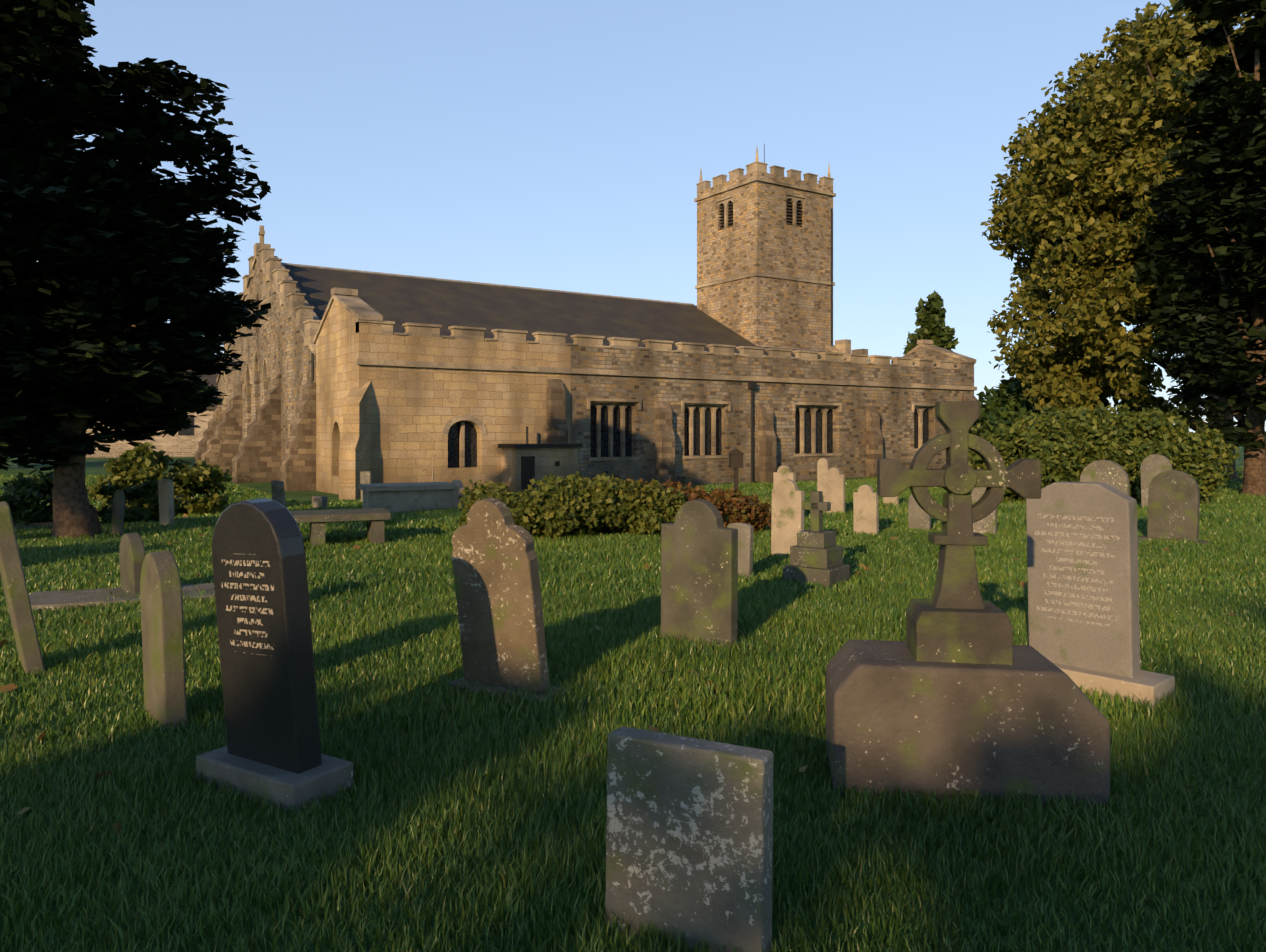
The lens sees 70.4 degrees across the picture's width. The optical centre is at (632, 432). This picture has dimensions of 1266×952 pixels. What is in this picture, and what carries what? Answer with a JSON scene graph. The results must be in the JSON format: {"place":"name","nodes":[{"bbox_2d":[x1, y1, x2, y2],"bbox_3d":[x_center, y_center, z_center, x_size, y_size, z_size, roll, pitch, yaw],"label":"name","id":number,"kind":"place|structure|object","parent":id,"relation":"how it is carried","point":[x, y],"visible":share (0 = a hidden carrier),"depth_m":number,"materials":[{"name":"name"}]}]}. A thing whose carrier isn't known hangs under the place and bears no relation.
{"place":"outdoors","nodes":[
{"label":"outdoors","id":0,"kind":"place"},
{"bbox_2d":[102,375,217,408],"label":"house roof","id":1,"kind":"structure","parent":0,"point":[211,379],"depth_m":90.48,"materials":[{"name":"grey stone"}]},
{"bbox_2d":[178,416,193,434],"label":"house windows","id":2,"kind":"structure","parent":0,"point":[189,431],"depth_m":87.08,"materials":[{"name":"black glass"}]},
{"bbox_2d":[316,300,380,493],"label":"porch end wall","id":3,"kind":"structure","parent":0,"point":[342,345],"depth_m":35.03,"materials":[{"name":"beige stone"}]},
{"bbox_2d":[311,144,928,481],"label":"window openings","id":4,"kind":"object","parent":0,"point":[470,446],"depth_m":41.94,"materials":[{"name":"black glass"}]},
{"bbox_2d":[0,433,1265,951],"bbox_3d":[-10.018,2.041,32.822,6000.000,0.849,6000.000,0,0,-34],"label":"ground","id":5,"kind":"structure","parent":0,"point":[94,467],"depth_m":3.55,"materials":[{"name":"green plant"}]},
{"bbox_2d":[0,501,45,676],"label":"headstone","id":6,"kind":"object","parent":5,"relation":"on","point":[20,612],"visible":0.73,"depth_m":6.09,"materials":[{"name":"stone"}]},
{"bbox_2d":[0,386,54,453],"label":"tree","id":7,"kind":"object","parent":5,"relation":"on","point":[4,444],"depth_m":57.83,"materials":[{"name":"green plant"}]},
{"bbox_2d":[13,522,52,529],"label":"grave kerbs","id":8,"kind":"structure","parent":5,"relation":"on","point":[32,523],"depth_m":18.15,"materials":[{"name":"stone"}]},
{"bbox_2d":[0,470,183,525],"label":"shrub foliage","id":9,"kind":"object","parent":5,"relation":"on","point":[20,498],"visible":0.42,"depth_m":19.06,"materials":[{"name":"green plant"}]},
{"bbox_2d":[8,583,214,611],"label":"ledger slab","id":10,"kind":"structure","parent":5,"relation":"on","point":[42,600],"depth_m":8.72,"materials":[{"name":"grey stone"}]},
{"bbox_2d":[111,490,124,535],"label":"headstone","id":11,"kind":"object","parent":5,"relation":"on","point":[118,510],"visible":0.71,"depth_m":15.18,"materials":[{"name":"stone"}]},
{"bbox_2d":[119,533,144,594],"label":"headstone","id":12,"kind":"object","parent":5,"relation":"on","point":[132,553],"visible":0.71,"depth_m":8.88,"materials":[{"name":"stone"}]},
{"bbox_2d":[0,0,270,538],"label":"conifer tree","id":13,"kind":"object","parent":5,"relation":"on","point":[134,237],"depth_m":14.68,"materials":[{"name":"green plant"}]},
{"bbox_2d":[86,409,214,457],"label":"house walls","id":14,"kind":"structure","parent":5,"relation":"on","point":[176,445],"depth_m":86.78,"materials":[{"name":"beige stone"}]},
{"bbox_2d":[88,442,232,514],"bbox_3d":[-13.422,1.441,25.520,3.659,2.362,2.739,0,0,-10],"label":"bush","id":15,"kind":"object","parent":5,"relation":"on","point":[204,478],"visible":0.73,"depth_m":25.19,"materials":[{"name":"green plant"}]},
{"bbox_2d":[140,550,186,730],"bbox_3d":[-2.744,1.229,5.237,0.120,1.072,0.445,-3,2,-42],"label":"headstone","id":16,"kind":"object","parent":5,"relation":"on","point":[163,649],"visible":0.9,"depth_m":5.10,"materials":[{"name":"stone"}]},
{"bbox_2d":[158,479,174,526],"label":"headstone","id":17,"kind":"object","parent":5,"relation":"on","point":[166,501],"visible":0.77,"depth_m":17.07,"materials":[{"name":"stone"}]},
{"bbox_2d":[195,366,315,490],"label":"buttresses","id":18,"kind":"structure","parent":5,"relation":"on","point":[253,455],"depth_m":42.71,"materials":[{"name":"stone"}]},
{"bbox_2d":[212,498,321,773],"bbox_3d":[-1.754,0.977,4.271,0.524,1.321,0.140,-4,1,31],"label":"headstone","id":19,"kind":"object","parent":5,"relation":"on","point":[264,631],"visible":0.79,"depth_m":4.17,"materials":[{"name":"stone"}]},
{"bbox_2d":[218,261,315,459],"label":"gable wall","id":20,"kind":"structure","parent":5,"relation":"on","point":[277,339],"depth_m":45.22,"materials":[{"name":"beige stone"}]},
{"bbox_2d":[196,746,352,812],"bbox_3d":[-1.712,1.671,4.281,0.720,0.230,0.340,0,0,31],"label":"gravestone base","id":21,"kind":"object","parent":5,"relation":"on","point":[330,774],"depth_m":4.12,"materials":[{"name":"grey stone"}]},
{"bbox_2d":[271,480,285,506],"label":"headstone","id":22,"kind":"object","parent":5,"relation":"on","point":[278,492],"visible":0.42,"depth_m":19.12,"materials":[{"name":"grey stone"}]},
{"bbox_2d":[312,496,327,507],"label":"headstone","id":23,"kind":"object","parent":5,"relation":"on","point":[318,501],"visible":0.54,"depth_m":26.76,"materials":[{"name":"grey stone"}]},
{"bbox_2d":[289,508,390,545],"bbox_3d":[-4.671,1.486,13.280,2.000,0.600,0.900,0,0,-22],"label":"stone bench","id":24,"kind":"object","parent":5,"relation":"on","point":[375,518],"visible":0.5,"depth_m":13.11,"materials":[{"name":"stone"}]},
{"bbox_2d":[339,381,370,498],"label":"buttress","id":25,"kind":"structure","parent":5,"relation":"on","point":[355,453],"depth_m":32.24,"materials":[{"name":"beige stone"}]},
{"bbox_2d":[360,471,371,501],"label":"headstone","id":26,"kind":"object","parent":5,"relation":"on","point":[365,477],"visible":0.44,"depth_m":30.60,"materials":[{"name":"grey stone"}]},
{"bbox_2d":[358,482,454,512],"bbox_3d":[-5.608,1.712,22.339,2.200,0.840,1.200,0,0,-26],"label":"chest tomb","id":27,"kind":"object","parent":5,"relation":"on","point":[397,497],"visible":0.75,"depth_m":21.88,"materials":[{"name":"stone"}]},
{"bbox_2d":[451,480,465,508],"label":"headstone","id":28,"kind":"object","parent":5,"relation":"on","point":[456,494],"visible":0.38,"depth_m":22.21,"materials":[{"name":"stone"}]},
{"bbox_2d":[381,334,570,490],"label":"church wall","id":29,"kind":"structure","parent":5,"relation":"on","point":[421,407],"depth_m":34.98,"materials":[{"name":"beige stone"}]},
{"bbox_2d":[451,497,549,693],"bbox_3d":[-0.854,1.057,5.679,0.612,1.306,0.100,0,9,29],"label":"headstone","id":30,"kind":"object","parent":5,"relation":"on","point":[498,591],"visible":0.88,"depth_m":5.61,"materials":[{"name":"stone"}]},
{"bbox_2d":[447,676,568,706],"bbox_3d":[-0.809,1.698,5.757,0.780,0.150,0.280,0,0,29],"label":"gravestone base","id":31,"kind":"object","parent":5,"relation":"on","point":[474,687],"depth_m":5.66,"materials":[{"name":"grey stone"}]},
{"bbox_2d":[501,447,577,492],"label":"boiler house","id":32,"kind":"structure","parent":5,"relation":"on","point":[547,458],"depth_m":35.60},
{"bbox_2d":[521,456,559,491],"bbox_3d":[-3.651,1.681,35.462,1.720,1.470,0.013,0,0,-34],"label":"door","id":33,"kind":"structure","parent":32,"relation":"in","point":[527,468],"depth_m":35.13,"materials":[{"name":"black wood"}]},
{"bbox_2d":[498,443,582,447],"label":"flat roof","id":34,"kind":"structure","parent":32,"relation":"on","point":[548,445],"depth_m":35.46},
{"bbox_2d":[458,471,690,538],"bbox_3d":[-0.885,1.310,14.689,3.714,1.310,3.290,0,0,-34],"label":"hedge","id":35,"kind":"object","parent":5,"relation":"on","point":[554,506],"visible":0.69,"depth_m":14.16,"materials":[{"name":"green plant"}]},
{"bbox_2d":[216,148,976,467],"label":"church dressings","id":36,"kind":"structure","parent":5,"relation":"on","point":[309,324],"depth_m":42.26,"materials":[{"name":"beige stone"}]},
{"bbox_2d":[283,265,827,358],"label":"roofs","id":37,"kind":"structure","parent":36,"relation":"on","point":[399,300],"depth_m":51.79,"materials":[{"name":"stone"}]},
{"bbox_2d":[281,262,822,357],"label":"roof flashing","id":38,"kind":"object","parent":37,"relation":"on","point":[359,271],"visible":0.17,"depth_m":54.52,"materials":[{"name":"grey metal"}]},
{"bbox_2d":[719,198,802,228],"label":"louvres","id":39,"kind":"object","parent":36,"relation":"on","point":[789,211],"visible":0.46,"depth_m":60.52,"materials":[{"name":"wood"}]},
{"bbox_2d":[0,493,1263,835],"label":"fallen leaves","id":40,"kind":"object","parent":5,"relation":"on","point":[42,735],"visible":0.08,"depth_m":5.99,"materials":[{"name":"brown plant"}]},
{"bbox_2d":[605,726,772,951],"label":"headstone","id":41,"kind":"object","parent":5,"relation":"on","point":[689,839],"visible":0.79,"depth_m":2.89,"materials":[{"name":"stone"}]},
{"bbox_2d":[626,477,771,534],"bbox_3d":[0.871,1.325,14.994,3.243,1.177,1.559,0,0,32],"label":"hedge","id":42,"kind":"object","parent":5,"relation":"on","point":[733,506],"visible":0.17,"depth_m":14.51,"materials":[{"name":"brown plant"}]},
{"bbox_2d":[661,499,737,650],"bbox_3d":[0.500,1.117,6.865,0.654,1.205,0.100,0,0,39],"label":"headstone","id":43,"kind":"object","parent":5,"relation":"on","point":[699,569],"visible":0.75,"depth_m":6.80,"materials":[{"name":"stone"}]},
{"bbox_2d":[728,449,743,492],"bbox_3d":[2.624,1.137,22.830,0.400,1.440,0.300,0,0,-4],"label":"notice board on post","id":44,"kind":"object","parent":5,"relation":"on","point":[735,459],"visible":0.87,"depth_m":22.71,"materials":[{"name":"brown wood"}]},
{"bbox_2d":[727,523,752,578],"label":"headstone","id":45,"kind":"object","parent":5,"relation":"on","point":[745,547],"visible":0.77,"depth_m":10.01,"materials":[{"name":"grey stone"}]},
{"bbox_2d":[697,171,832,350],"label":"tower","id":46,"kind":"structure","parent":5,"relation":"on","point":[760,236],"depth_m":60.05,"materials":[{"name":"stone"}]},
{"bbox_2d":[571,345,965,484],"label":"aisle wall","id":47,"kind":"structure","parent":5,"relation":"on","point":[893,405],"depth_m":43.21,"materials":[{"name":"brown stone"}]},
{"bbox_2d":[547,379,977,486],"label":"aisle buttresses","id":48,"kind":"structure","parent":47,"relation":"attached to","point":[557,429],"depth_m":40.17,"materials":[{"name":"brown stone"}]},
{"bbox_2d":[773,465,795,488],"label":"headstone","id":49,"kind":"object","parent":5,"relation":"on","point":[783,472],"visible":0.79,"depth_m":16.39,"materials":[{"name":"stone"}]},
{"bbox_2d":[771,479,804,555],"bbox_3d":[2.048,1.177,11.881,0.450,1.102,0.100,1,1,40],"label":"headstone","id":50,"kind":"object","parent":5,"relation":"on","point":[787,513],"visible":0.81,"depth_m":11.84,"materials":[{"name":"stone"}]},
{"bbox_2d":[783,491,849,587],"bbox_3d":[1.988,1.193,9.720,0.550,1.108,0.500,0,0,38],"label":"latin cross monument","id":51,"kind":"object","parent":5,"relation":"on","point":[816,553],"visible":0.94,"depth_m":9.60,"materials":[{"name":"stone"}]},
{"bbox_2d":[817,458,828,495],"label":"headstone","id":52,"kind":"object","parent":5,"relation":"on","point":[822,466],"visible":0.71,"depth_m":22.76,"materials":[{"name":"stone"}]},
{"bbox_2d":[823,467,844,513],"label":"headstone","id":53,"kind":"object","parent":5,"relation":"on","point":[834,485],"visible":0.81,"depth_m":17.74,"materials":[{"name":"stone"}]},
{"bbox_2d":[853,485,878,534],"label":"headstone","id":54,"kind":"object","parent":5,"relation":"on","point":[865,510],"visible":0.77,"depth_m":14.06,"materials":[{"name":"stone"}]},
{"bbox_2d":[883,495,898,505],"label":"headstone","id":55,"kind":"object","parent":5,"relation":"on","point":[890,499],"depth_m":19.73,"materials":[{"name":"stone"}]},
{"bbox_2d":[908,494,930,530],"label":"headstone","id":56,"kind":"object","parent":5,"relation":"on","point":[919,517],"visible":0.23,"depth_m":14.94,"materials":[{"name":"grey stone"}]},
{"bbox_2d":[903,290,958,353],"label":"cypress tree","id":57,"kind":"object","parent":5,"relation":"on","point":[930,316],"visible":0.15,"depth_m":79.95,"materials":[{"name":"green plant"}]},
{"bbox_2d":[826,640,1109,807],"bbox_3d":[1.542,1.452,4.271,1.189,0.787,0.540,0,0,8],"label":"monument base","id":58,"kind":"object","parent":5,"relation":"on","point":[1033,721],"visible":0.71,"depth_m":4.01,"materials":[{"name":"grey stone"}]},
{"bbox_2d":[877,401,1040,664],"bbox_3d":[1.542,0.466,4.271,0.729,1.225,0.320,0,0,8],"label":"celtic cross","id":59,"kind":"object","parent":58,"relation":"on","point":[955,618],"visible":1,"depth_m":4.20,"materials":[{"name":"stone"}]},
{"bbox_2d":[971,487,996,535],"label":"headstone","id":60,"kind":"object","parent":5,"relation":"on","point":[987,524],"visible":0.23,"depth_m":14.19,"materials":[{"name":"grey stone"}]},
{"bbox_2d":[968,357,1110,437],"bbox_3d":[15.217,-0.504,33.587,5.660,6.097,4.915,0,0,-15],"label":"shrub foliage","id":61,"kind":"object","parent":5,"relation":"on","point":[1006,403],"visible":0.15,"depth_m":32.70,"materials":[{"name":"green plant"}]},
{"bbox_2d":[1026,482,1139,677],"bbox_3d":[2.869,0.948,5.745,0.140,1.251,0.639,-1,-1,-41],"label":"headstone","id":62,"kind":"object","parent":5,"relation":"on","point":[1082,570],"visible":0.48,"depth_m":5.66,"materials":[{"name":"grey stone"}]},
{"bbox_2d":[968,403,1240,503],"bbox_3d":[10.898,0.675,21.274,6.871,2.751,3.584,0,0,-8],"label":"hedge foliage","id":63,"kind":"object","parent":5,"relation":"on","point":[1070,444],"visible":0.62,"depth_m":20.47,"materials":[{"name":"green plant"}]},
{"bbox_2d":[1080,460,1129,495],"bbox_3d":[7.093,1.044,13.496,0.110,1.262,0.670,-5,3,-44],"label":"headstone","id":64,"kind":"object","parent":5,"relation":"on","point":[1112,473],"visible":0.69,"depth_m":13.39,"materials":[{"name":"grey stone"}]},
{"bbox_2d":[1053,663,1174,709],"bbox_3d":[2.878,1.608,5.740,0.360,0.230,0.950,0,0,-41],"label":"gravestone base","id":65,"kind":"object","parent":5,"relation":"on","point":[1150,686],"depth_m":5.44,"materials":[{"name":"beige stone"}]},
{"bbox_2d":[980,0,1265,479],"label":"broadleaf tree","id":66,"kind":"object","parent":5,"relation":"on","point":[1073,215],"depth_m":28.63,"materials":[{"name":"green plant"}]},
{"bbox_2d":[1140,454,1172,507],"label":"headstone","id":67,"kind":"object","parent":5,"relation":"on","point":[1152,466],"visible":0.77,"depth_m":18.61,"materials":[{"name":"grey stone"}]},
{"bbox_2d":[1147,470,1199,540],"bbox_3d":[8.073,1.119,13.408,0.110,1.109,0.664,4,-2,-42],"label":"headstone","id":68,"kind":"object","parent":5,"relation":"on","point":[1173,503],"visible":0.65,"depth_m":13.36,"materials":[{"name":"stone"}]},
{"bbox_2d":[1138,536,1211,544],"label":"headstone plinth","id":69,"kind":"structure","parent":5,"relation":"on","point":[1147,539],"depth_m":13.32,"materials":[{"name":"grey stone"}]},
{"bbox_2d":[1142,0,1265,495],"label":"conifer tree","id":70,"kind":"object","parent":5,"relation":"on","point":[1229,150],"depth_m":23.12,"materials":[{"name":"green plant"}]},
{"bbox_2d":[37,0,1265,432],"label":"sky","id":71,"kind":"structure","parent":0,"point":[563,145],"materials":[{"name":"blue"}]},
{"bbox_2d":[907,347,973,394],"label":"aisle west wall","id":72,"kind":"structure","parent":0,"point":[922,352],"depth_m":53.85,"materials":[{"name":"brown stone"}]}
]}

